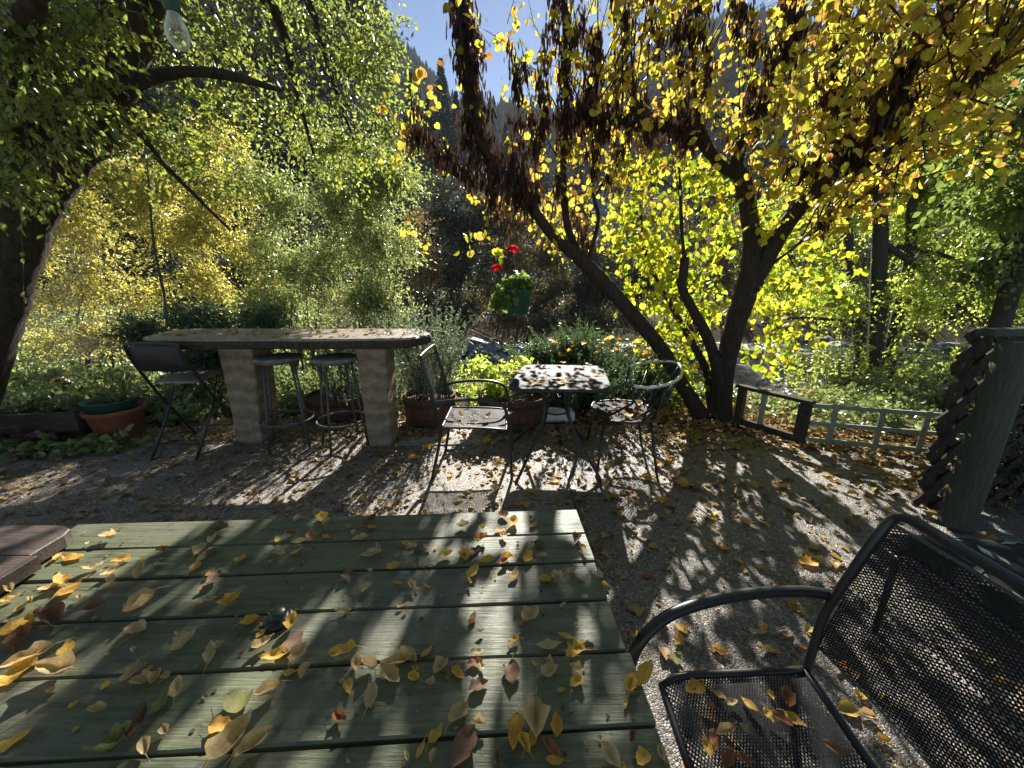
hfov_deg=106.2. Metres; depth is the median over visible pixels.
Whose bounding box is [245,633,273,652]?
fallen leaf
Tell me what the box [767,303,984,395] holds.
yellow weeds
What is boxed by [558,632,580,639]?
fallen leaf
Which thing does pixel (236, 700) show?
fallen leaf
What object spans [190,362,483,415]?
undergrowth
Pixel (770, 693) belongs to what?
fallen leaf
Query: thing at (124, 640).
dry twig
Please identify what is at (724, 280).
creekside shrub
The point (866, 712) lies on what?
fallen leaf
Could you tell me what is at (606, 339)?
flowers
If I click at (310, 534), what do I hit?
fallen leaf
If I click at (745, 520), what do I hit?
fallen leaf
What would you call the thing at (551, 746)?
fallen leaf
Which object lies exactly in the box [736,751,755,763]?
fallen leaf
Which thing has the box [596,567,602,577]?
fallen leaf
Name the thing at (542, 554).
fallen leaf
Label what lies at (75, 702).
fallen leaf
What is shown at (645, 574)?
fallen leaf
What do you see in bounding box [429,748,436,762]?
fallen leaf
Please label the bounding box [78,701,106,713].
fallen leaf
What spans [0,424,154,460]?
broad leaf plant
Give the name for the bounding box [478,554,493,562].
fallen leaf
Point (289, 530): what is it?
fallen leaf
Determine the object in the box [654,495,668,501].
fallen leaf
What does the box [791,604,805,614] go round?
fallen leaf
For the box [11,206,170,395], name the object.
bare shrub
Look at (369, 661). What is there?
fallen leaf
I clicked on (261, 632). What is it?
fallen leaf
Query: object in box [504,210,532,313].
hanging basket
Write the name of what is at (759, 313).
brush
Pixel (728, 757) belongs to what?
fallen leaf
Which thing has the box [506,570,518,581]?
fallen leaf
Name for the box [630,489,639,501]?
fallen leaf
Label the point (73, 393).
yellow flower
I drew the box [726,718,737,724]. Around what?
fallen leaf
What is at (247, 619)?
fallen leaf
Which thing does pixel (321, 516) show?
fallen leaf
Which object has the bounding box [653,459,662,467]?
fallen leaf
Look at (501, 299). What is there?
geranium
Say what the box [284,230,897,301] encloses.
brush
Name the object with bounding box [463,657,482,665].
fallen leaf
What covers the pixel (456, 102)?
conifer tree
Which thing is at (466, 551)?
fallen leaf
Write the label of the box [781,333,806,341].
river rock
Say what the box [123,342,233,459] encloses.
folding chair
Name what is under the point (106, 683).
fallen leaf
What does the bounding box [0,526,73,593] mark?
brown table
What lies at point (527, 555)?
fallen leaf
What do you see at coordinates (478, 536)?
fallen leaf
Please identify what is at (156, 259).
sapling
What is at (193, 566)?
fallen leaf
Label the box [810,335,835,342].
river rock
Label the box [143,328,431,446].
slab bar
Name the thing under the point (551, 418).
stone block
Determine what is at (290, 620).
fallen leaf
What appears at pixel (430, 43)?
sky
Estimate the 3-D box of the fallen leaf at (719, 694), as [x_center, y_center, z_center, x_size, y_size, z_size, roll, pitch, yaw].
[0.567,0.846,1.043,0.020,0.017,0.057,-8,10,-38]
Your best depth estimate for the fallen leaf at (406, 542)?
1.17 m
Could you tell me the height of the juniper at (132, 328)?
1.582 m
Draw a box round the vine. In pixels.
[907,322,1023,508]
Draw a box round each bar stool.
[251,352,314,454]
[310,353,369,456]
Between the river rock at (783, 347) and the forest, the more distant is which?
the forest
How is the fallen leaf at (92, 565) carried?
on the picnic table at (296, 711)
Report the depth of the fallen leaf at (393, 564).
1.08 m
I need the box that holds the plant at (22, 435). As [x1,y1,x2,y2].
[0,427,68,443]
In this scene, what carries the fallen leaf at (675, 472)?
on the patio
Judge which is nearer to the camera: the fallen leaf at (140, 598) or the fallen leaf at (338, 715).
the fallen leaf at (338, 715)
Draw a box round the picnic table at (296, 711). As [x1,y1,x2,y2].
[0,510,670,767]
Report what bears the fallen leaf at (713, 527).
on the patio
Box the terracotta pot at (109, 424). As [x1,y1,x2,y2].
[79,400,147,439]
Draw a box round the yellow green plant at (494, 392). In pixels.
[467,355,538,402]
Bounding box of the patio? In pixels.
[0,418,1023,767]
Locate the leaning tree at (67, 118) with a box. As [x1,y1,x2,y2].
[0,0,438,406]
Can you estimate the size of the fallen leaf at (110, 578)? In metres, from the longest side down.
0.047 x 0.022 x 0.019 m
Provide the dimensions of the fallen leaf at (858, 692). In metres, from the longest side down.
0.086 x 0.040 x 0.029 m
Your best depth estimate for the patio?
2.65 m
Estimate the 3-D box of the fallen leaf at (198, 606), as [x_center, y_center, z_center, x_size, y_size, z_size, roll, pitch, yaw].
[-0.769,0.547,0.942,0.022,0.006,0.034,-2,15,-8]
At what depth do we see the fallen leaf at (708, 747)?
0.93 m
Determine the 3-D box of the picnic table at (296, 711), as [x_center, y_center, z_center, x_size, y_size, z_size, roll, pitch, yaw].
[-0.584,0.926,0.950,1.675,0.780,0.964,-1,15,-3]
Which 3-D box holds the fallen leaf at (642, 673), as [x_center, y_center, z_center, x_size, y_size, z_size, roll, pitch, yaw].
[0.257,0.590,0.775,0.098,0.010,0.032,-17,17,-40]
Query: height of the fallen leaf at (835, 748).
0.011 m
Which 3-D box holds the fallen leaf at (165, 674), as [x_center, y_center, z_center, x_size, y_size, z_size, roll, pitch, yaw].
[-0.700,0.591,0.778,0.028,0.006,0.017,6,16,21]
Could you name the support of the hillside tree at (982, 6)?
on the ground at (749, 335)
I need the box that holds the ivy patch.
[3,359,308,429]
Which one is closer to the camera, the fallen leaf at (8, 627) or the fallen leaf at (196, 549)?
the fallen leaf at (8, 627)
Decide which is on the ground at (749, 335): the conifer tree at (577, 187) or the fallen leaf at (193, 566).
the conifer tree at (577, 187)
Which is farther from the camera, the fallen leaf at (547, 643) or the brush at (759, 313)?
the brush at (759, 313)
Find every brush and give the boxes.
[13,294,404,380]
[240,277,981,323]
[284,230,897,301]
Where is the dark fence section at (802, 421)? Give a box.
[733,384,815,443]
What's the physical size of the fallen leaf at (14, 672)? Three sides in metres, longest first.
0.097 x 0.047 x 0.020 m
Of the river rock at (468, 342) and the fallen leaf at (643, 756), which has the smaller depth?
the fallen leaf at (643, 756)
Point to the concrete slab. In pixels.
(413, 441)
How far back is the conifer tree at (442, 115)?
53.68 m
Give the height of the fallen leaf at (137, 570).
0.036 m
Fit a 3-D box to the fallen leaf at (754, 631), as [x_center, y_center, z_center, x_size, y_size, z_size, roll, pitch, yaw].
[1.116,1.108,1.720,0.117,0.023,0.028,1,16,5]
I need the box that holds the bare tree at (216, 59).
[55,0,343,142]
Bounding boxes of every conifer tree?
[389,72,440,246]
[410,97,454,252]
[423,57,487,251]
[446,91,492,248]
[464,135,494,249]
[492,123,531,241]
[525,138,561,238]
[567,131,590,223]
[601,136,627,199]
[631,119,662,199]
[669,141,698,238]
[688,110,731,234]
[711,110,763,242]
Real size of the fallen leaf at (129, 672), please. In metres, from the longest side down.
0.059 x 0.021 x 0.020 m
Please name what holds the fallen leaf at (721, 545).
on the patio
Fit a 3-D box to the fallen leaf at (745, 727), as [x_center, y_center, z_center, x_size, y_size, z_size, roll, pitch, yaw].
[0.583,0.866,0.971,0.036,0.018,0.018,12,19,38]
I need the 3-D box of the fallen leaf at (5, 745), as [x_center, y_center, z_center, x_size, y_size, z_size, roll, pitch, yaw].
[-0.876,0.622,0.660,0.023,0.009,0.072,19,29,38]
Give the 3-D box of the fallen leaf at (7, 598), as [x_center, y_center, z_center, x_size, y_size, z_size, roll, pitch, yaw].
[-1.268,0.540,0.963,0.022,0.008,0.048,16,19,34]
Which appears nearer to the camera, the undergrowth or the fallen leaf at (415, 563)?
the fallen leaf at (415, 563)
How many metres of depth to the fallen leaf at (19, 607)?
0.94 m
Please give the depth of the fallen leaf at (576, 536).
1.19 m
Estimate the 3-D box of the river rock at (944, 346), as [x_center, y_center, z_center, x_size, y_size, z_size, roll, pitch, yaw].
[19.461,-1.559,17.145,0.570,0.539,0.947,-14,0,14]
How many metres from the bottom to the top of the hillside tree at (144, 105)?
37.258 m
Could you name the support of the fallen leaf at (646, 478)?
on the patio
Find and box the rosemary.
[365,285,500,403]
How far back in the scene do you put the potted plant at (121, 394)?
3.82 m
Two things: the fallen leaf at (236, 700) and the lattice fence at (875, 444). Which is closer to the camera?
the fallen leaf at (236, 700)
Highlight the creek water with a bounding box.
[402,342,968,395]
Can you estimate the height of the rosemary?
1.235 m
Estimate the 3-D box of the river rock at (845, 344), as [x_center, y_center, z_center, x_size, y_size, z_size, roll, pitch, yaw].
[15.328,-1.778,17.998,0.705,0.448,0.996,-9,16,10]
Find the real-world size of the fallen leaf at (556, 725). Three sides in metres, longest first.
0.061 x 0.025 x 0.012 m
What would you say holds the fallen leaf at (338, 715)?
on the picnic table at (296, 711)
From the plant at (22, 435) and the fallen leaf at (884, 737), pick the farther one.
the plant at (22, 435)
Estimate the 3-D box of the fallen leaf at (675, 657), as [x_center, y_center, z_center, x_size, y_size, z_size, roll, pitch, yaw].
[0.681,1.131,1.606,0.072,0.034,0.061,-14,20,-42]
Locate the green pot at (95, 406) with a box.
[78,393,138,414]
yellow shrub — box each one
[17,130,204,370]
[102,107,285,321]
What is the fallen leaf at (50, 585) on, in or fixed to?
on the picnic table at (296, 711)
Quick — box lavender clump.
[294,299,430,413]
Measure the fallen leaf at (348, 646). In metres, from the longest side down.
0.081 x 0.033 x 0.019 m
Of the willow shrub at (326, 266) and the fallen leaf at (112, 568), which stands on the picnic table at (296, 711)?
the fallen leaf at (112, 568)
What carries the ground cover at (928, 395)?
on the ground at (749, 335)
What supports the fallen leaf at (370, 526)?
on the picnic table at (296, 711)
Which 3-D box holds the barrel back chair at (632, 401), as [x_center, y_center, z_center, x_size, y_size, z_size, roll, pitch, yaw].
[1.159,0.257,3.507,0.982,0.758,1.063,0,15,0]
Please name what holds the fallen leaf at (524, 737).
on the picnic table at (296, 711)
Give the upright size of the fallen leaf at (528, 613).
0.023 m
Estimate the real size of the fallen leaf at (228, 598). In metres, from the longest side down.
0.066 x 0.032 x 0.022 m
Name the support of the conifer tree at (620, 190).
on the ground at (749, 335)
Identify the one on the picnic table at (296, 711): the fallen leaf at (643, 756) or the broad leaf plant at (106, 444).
the fallen leaf at (643, 756)
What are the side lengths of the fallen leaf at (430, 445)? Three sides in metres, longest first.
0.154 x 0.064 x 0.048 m
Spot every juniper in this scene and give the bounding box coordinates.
[83,287,304,396]
[484,312,686,416]
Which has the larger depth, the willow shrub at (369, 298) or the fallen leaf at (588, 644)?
the willow shrub at (369, 298)
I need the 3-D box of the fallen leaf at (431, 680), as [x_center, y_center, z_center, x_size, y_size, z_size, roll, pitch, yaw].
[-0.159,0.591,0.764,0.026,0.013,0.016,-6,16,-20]
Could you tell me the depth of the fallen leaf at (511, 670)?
0.79 m
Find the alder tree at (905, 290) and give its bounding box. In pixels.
[750,1,1023,383]
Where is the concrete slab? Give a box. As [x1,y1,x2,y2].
[396,436,485,445]
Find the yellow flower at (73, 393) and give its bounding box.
[70,391,79,408]
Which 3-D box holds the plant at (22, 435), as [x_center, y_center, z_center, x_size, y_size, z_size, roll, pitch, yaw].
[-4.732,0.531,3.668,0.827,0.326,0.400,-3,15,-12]
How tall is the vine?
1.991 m
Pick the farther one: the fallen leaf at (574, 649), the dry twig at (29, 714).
the fallen leaf at (574, 649)
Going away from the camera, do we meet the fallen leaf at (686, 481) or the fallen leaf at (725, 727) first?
the fallen leaf at (725, 727)
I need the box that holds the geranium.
[487,270,534,314]
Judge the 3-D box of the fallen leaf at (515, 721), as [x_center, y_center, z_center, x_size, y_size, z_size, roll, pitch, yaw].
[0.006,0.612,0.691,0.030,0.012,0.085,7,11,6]
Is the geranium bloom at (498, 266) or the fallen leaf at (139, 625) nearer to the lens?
the fallen leaf at (139, 625)
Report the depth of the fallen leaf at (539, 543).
1.17 m
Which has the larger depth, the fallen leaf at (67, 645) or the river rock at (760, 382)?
the river rock at (760, 382)
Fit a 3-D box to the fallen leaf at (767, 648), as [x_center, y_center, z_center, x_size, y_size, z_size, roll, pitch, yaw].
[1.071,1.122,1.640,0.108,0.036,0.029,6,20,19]
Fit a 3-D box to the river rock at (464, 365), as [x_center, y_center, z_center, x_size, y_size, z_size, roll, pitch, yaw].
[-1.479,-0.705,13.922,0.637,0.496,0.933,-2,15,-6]
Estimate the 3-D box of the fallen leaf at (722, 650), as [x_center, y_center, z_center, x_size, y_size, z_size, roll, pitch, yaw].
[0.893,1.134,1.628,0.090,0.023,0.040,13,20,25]
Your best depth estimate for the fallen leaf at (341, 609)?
0.93 m
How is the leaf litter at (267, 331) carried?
on the slab bar
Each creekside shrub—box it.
[382,164,515,338]
[382,205,450,347]
[398,301,638,346]
[458,167,596,336]
[525,208,671,339]
[602,186,792,324]
[735,204,1023,335]
[736,198,1023,359]
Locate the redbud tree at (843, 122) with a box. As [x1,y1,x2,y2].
[375,0,1023,423]
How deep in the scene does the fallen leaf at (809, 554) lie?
2.22 m
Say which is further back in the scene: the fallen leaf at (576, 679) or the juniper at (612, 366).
the juniper at (612, 366)
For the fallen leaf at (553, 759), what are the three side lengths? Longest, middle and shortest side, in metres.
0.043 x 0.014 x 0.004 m
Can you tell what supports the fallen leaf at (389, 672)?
on the picnic table at (296, 711)
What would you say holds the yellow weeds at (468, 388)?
on the ground at (749, 335)
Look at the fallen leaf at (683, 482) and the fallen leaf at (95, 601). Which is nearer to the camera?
the fallen leaf at (95, 601)
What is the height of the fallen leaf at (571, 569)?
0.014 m
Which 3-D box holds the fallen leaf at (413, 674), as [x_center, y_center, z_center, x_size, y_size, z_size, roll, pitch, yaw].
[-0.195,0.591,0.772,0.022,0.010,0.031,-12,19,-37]
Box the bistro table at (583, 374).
[508,365,611,483]
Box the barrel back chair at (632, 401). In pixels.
[586,360,683,477]
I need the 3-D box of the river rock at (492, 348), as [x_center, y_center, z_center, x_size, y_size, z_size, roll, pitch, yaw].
[-1.237,-1.354,16.431,1.417,0.816,0.816,-1,24,16]
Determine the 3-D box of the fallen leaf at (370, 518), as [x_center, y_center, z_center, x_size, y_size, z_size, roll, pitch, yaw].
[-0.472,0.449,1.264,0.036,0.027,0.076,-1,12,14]
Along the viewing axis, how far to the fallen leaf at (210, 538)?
1.19 m
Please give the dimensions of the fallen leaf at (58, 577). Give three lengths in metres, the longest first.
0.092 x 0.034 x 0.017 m
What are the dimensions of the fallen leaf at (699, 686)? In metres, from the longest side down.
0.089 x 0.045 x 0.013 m
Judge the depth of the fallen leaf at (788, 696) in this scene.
1.04 m
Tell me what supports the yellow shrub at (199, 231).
on the ground at (749, 335)
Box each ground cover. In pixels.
[508,361,755,408]
[690,360,1018,436]
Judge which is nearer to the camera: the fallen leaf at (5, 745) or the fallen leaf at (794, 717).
the fallen leaf at (5, 745)
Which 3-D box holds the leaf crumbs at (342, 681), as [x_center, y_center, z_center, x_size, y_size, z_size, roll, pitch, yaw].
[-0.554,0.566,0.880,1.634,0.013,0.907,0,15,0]
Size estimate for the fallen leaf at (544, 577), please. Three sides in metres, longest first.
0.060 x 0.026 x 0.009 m
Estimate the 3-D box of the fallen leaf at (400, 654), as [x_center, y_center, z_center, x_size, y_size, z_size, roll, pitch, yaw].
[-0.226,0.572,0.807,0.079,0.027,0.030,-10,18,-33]
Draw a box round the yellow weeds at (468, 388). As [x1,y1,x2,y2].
[451,354,517,412]
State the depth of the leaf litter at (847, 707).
3.38 m
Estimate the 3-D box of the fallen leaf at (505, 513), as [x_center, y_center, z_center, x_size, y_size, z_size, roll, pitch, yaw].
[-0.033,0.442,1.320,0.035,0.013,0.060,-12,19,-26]
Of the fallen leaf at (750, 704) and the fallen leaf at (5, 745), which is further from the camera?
the fallen leaf at (750, 704)
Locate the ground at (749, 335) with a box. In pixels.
[15,1,1023,458]
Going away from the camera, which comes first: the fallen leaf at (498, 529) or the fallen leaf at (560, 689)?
the fallen leaf at (560, 689)
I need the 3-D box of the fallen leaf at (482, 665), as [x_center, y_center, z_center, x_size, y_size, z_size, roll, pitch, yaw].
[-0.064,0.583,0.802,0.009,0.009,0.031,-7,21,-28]
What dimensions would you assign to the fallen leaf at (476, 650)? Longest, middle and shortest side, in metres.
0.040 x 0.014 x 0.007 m
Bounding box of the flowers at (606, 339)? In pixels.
[541,335,651,359]
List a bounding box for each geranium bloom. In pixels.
[491,264,504,276]
[506,245,518,274]
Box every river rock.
[446,338,473,351]
[462,358,476,367]
[467,337,484,343]
[467,344,497,353]
[485,342,502,350]
[489,351,508,361]
[500,345,523,352]
[756,379,767,386]
[765,343,786,350]
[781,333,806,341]
[784,374,803,379]
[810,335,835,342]
[828,341,847,347]
[916,341,937,346]
[936,343,957,350]
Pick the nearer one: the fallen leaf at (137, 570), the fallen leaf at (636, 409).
the fallen leaf at (137, 570)
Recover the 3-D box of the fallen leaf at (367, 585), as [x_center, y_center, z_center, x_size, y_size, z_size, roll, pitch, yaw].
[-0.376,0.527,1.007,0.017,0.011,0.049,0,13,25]
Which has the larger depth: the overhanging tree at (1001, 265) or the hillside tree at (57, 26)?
the hillside tree at (57, 26)
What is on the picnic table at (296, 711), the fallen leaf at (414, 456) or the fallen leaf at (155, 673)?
the fallen leaf at (155, 673)
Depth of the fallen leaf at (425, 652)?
0.83 m
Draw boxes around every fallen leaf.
[0,593,19,601]
[0,610,36,634]
[0,637,73,667]
[0,648,43,685]
[0,727,32,752]
[1,624,31,654]
[2,581,14,591]
[11,596,33,612]
[30,597,64,624]
[35,648,90,673]
[37,583,58,589]
[44,685,55,692]
[50,552,63,561]
[53,572,70,586]
[54,576,86,596]
[55,639,75,655]
[62,553,83,560]
[68,700,79,707]
[76,596,105,610]
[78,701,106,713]
[79,561,104,568]
[82,720,140,752]
[98,528,115,537]
[99,559,129,575]
[100,679,110,689]
[105,574,115,582]
[108,554,132,560]
[117,619,146,633]
[119,656,144,681]
[120,701,146,756]
[121,670,154,684]
[122,585,169,611]
[132,559,144,578]
[136,736,150,761]
[146,668,160,683]
[149,689,167,713]
[154,562,167,564]
[155,545,170,550]
[157,723,168,734]
[159,670,170,677]
[168,675,183,707]
[170,623,205,650]
[188,561,200,572]
[190,542,206,560]
[192,601,206,609]
[202,569,213,578]
[202,640,215,674]
[202,708,250,767]
[204,596,217,600]
[205,547,218,555]
[205,568,223,583]
[205,715,231,732]
[207,532,217,541]
[208,521,234,530]
[209,640,225,649]
[213,592,238,604]
[217,688,252,712]
[223,725,273,767]
[233,614,259,626]
[234,552,246,564]
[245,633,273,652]
[254,617,266,623]
[254,677,290,695]
[255,629,265,637]
[258,645,289,658]
[273,545,283,554]
[278,630,302,661]
[281,668,297,675]
[283,610,297,628]
[285,528,296,533]
[286,641,305,672]
[290,537,305,543]
[293,514,300,520]
[298,658,311,677]
[305,529,315,538]
[314,510,327,522]
[327,638,366,656]
[332,707,346,720]
[334,607,358,612]
[340,570,354,577]
[343,677,352,693]
[351,533,373,539]
[351,651,360,679]
[355,548,381,558]
[360,513,375,528]
[361,580,373,591]
[361,655,377,669]
[361,681,377,720]
[365,524,376,527]
[365,677,374,708]
[377,656,399,681]
[384,646,419,663]
[386,561,399,568]
[397,540,413,545]
[398,645,415,661]
[404,749,408,760]
[408,579,416,587]
[408,670,422,681]
[409,454,421,458]
[409,547,426,553]
[411,665,419,669]
[412,557,418,569]
[416,737,425,757]
[421,641,435,656]
[422,443,433,447]
[425,676,438,684]
[425,723,442,750]
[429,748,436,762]
[433,655,448,672]
[438,549,452,556]
[444,701,467,734]
[451,663,463,677]
[451,713,482,767]
[455,546,478,556]
[456,519,468,526]
[458,547,469,560]
[462,677,487,692]
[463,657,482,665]
[466,564,478,579]
[468,611,475,627]
[469,712,485,723]
[470,531,486,540]
[470,648,487,653]
[478,524,488,528]
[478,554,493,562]
[479,659,484,668]
[483,437,490,443]
[489,483,498,494]
[493,750,500,767]
[494,527,504,530]
[498,509,508,516]
[499,555,509,563]
[500,531,506,536]
[500,551,515,557]
[503,654,519,683]
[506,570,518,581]
[507,513,517,525]
[507,704,523,750]
[508,632,520,643]
[518,731,533,758]
[521,605,538,619]
[521,724,537,758]
[522,546,532,561]
[523,501,529,507]
[523,687,550,737]
[526,486,537,494]
[532,540,544,547]
[535,662,556,677]
[536,638,561,648]
[537,574,553,580]
[538,552,548,556]
[541,734,567,761]
[544,655,553,663]
[546,754,568,764]
[550,705,562,737]
[551,569,563,580]
[554,687,565,691]
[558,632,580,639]
[565,638,586,656]
[566,567,576,571]
[569,660,585,671]
[570,672,583,686]
[572,531,581,543]
[578,541,586,551]
[579,640,599,648]
[594,737,619,767]
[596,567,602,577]
[601,478,608,487]
[624,673,637,700]
[628,659,653,696]
[629,729,635,742]
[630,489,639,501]
[633,406,639,412]
[636,745,651,764]
[638,572,656,577]
[639,473,655,480]
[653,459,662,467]
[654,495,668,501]
[657,743,667,767]
[668,651,684,663]
[671,469,678,477]
[674,633,683,647]
[676,479,689,488]
[678,477,693,485]
[685,678,705,692]
[702,730,712,756]
[703,696,716,708]
[707,524,717,529]
[708,721,719,750]
[710,687,729,703]
[712,644,727,653]
[716,722,737,733]
[718,542,731,553]
[720,747,735,767]
[721,697,737,705]
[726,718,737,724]
[735,722,750,733]
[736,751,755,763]
[738,516,752,523]
[740,695,765,716]
[748,628,772,633]
[751,641,777,651]
[760,621,767,632]
[760,702,773,722]
[767,690,774,699]
[771,482,790,487]
[772,710,796,729]
[776,708,806,726]
[777,630,792,637]
[781,680,795,706]
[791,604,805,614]
[797,556,824,565]
[803,548,813,561]
[823,739,851,764]
[855,688,866,701]
[858,706,880,718]
[876,732,891,742]
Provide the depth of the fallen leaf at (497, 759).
0.64 m
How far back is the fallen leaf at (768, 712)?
1.01 m
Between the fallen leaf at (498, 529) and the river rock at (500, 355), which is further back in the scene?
the river rock at (500, 355)
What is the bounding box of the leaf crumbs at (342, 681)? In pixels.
[3,515,668,767]
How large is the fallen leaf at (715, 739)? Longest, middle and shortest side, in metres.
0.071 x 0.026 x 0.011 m
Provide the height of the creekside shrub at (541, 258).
8.463 m
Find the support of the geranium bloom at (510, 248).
attached to the geranium
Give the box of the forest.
[0,0,1006,235]
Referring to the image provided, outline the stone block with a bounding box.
[544,408,574,421]
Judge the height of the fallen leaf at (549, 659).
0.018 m
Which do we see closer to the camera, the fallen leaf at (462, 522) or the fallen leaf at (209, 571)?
the fallen leaf at (209, 571)
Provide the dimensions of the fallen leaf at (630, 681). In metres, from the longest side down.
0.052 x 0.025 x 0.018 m
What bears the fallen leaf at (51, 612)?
on the picnic table at (296, 711)
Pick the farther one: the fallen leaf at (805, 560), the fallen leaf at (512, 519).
the fallen leaf at (805, 560)
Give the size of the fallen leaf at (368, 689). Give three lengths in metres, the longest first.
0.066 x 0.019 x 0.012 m
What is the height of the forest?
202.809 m
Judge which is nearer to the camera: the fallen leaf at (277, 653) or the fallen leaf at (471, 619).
the fallen leaf at (277, 653)
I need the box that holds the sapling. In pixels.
[142,119,167,327]
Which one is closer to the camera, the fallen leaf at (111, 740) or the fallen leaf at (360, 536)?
the fallen leaf at (111, 740)
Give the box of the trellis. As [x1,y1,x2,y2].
[911,326,1023,533]
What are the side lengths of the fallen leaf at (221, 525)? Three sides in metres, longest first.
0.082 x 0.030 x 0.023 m
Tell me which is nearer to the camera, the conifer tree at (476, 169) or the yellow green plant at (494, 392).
the yellow green plant at (494, 392)
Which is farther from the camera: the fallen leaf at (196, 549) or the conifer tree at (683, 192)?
the conifer tree at (683, 192)
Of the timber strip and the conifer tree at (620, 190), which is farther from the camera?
the conifer tree at (620, 190)
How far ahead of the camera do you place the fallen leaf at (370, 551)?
1.12 m
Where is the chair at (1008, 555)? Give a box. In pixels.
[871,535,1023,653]
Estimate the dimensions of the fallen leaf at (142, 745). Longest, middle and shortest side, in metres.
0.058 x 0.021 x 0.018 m
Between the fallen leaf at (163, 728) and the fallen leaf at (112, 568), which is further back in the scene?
the fallen leaf at (112, 568)
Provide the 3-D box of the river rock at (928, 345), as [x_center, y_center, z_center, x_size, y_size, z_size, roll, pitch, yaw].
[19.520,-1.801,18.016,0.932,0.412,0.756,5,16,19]
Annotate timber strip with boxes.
[559,445,597,569]
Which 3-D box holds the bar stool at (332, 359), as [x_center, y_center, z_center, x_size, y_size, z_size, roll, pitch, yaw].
[-1.600,0.173,3.587,0.465,0.872,0.465,10,18,34]
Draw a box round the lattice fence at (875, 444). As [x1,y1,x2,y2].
[806,403,964,454]
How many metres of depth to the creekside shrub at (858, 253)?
18.87 m
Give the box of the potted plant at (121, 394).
[74,359,135,401]
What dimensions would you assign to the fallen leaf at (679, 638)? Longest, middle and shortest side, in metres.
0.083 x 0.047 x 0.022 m
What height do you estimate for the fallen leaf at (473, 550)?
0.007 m
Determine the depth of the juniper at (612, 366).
4.67 m
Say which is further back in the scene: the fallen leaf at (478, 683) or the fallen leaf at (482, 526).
the fallen leaf at (482, 526)
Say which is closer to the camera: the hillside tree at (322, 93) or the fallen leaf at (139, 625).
the fallen leaf at (139, 625)
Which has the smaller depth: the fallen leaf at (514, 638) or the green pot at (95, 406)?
the fallen leaf at (514, 638)
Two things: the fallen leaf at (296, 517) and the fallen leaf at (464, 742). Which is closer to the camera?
the fallen leaf at (464, 742)
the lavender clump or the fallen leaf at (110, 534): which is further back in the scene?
the lavender clump
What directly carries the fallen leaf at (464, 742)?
on the picnic table at (296, 711)
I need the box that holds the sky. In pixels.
[379,0,1019,110]
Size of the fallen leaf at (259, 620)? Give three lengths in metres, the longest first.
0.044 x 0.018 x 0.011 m
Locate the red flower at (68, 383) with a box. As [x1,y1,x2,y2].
[63,381,76,405]
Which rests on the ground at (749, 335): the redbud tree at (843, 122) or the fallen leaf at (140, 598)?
the redbud tree at (843, 122)
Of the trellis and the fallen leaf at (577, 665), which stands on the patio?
the trellis
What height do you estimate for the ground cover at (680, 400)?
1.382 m
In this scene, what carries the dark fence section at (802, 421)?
on the ground at (749, 335)
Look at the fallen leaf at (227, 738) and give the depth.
0.66 m
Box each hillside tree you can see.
[0,0,149,266]
[34,0,297,275]
[155,0,414,277]
[757,0,1022,306]
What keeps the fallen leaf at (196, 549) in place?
on the picnic table at (296, 711)
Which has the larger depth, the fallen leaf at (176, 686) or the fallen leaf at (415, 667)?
the fallen leaf at (415, 667)
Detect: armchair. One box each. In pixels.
[418,344,513,479]
[627,512,1023,767]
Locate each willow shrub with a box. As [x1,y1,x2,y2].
[194,117,375,380]
[292,122,435,328]
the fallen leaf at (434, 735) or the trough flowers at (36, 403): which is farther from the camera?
the trough flowers at (36, 403)
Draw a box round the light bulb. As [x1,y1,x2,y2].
[162,0,190,51]
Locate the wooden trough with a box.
[0,402,93,439]
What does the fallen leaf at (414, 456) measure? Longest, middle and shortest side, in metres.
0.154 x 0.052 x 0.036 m
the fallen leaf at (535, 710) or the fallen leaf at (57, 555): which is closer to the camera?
the fallen leaf at (535, 710)
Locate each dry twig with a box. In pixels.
[5,700,54,729]
[106,630,141,651]
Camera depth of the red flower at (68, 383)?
3.82 m
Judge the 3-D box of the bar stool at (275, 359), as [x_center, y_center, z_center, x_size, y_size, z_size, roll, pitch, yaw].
[-2.130,0.167,3.606,0.467,0.872,0.467,0,15,0]
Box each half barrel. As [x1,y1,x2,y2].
[304,385,364,422]
[402,388,455,427]
[478,383,549,431]
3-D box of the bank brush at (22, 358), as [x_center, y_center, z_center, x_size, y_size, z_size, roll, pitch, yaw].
[-10.174,-0.753,10.547,14.505,3.598,8.803,0,15,0]
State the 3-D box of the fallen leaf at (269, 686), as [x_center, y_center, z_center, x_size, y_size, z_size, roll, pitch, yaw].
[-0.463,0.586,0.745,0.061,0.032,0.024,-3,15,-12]
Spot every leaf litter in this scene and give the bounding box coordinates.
[0,424,421,528]
[61,385,1023,767]
[148,326,418,337]
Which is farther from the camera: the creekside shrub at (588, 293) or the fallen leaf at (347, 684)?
the creekside shrub at (588, 293)
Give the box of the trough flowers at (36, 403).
[0,388,93,413]
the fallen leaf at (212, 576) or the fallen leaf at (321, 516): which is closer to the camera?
the fallen leaf at (212, 576)
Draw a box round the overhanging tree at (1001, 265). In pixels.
[897,22,1023,380]
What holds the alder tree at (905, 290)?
on the ground at (749, 335)

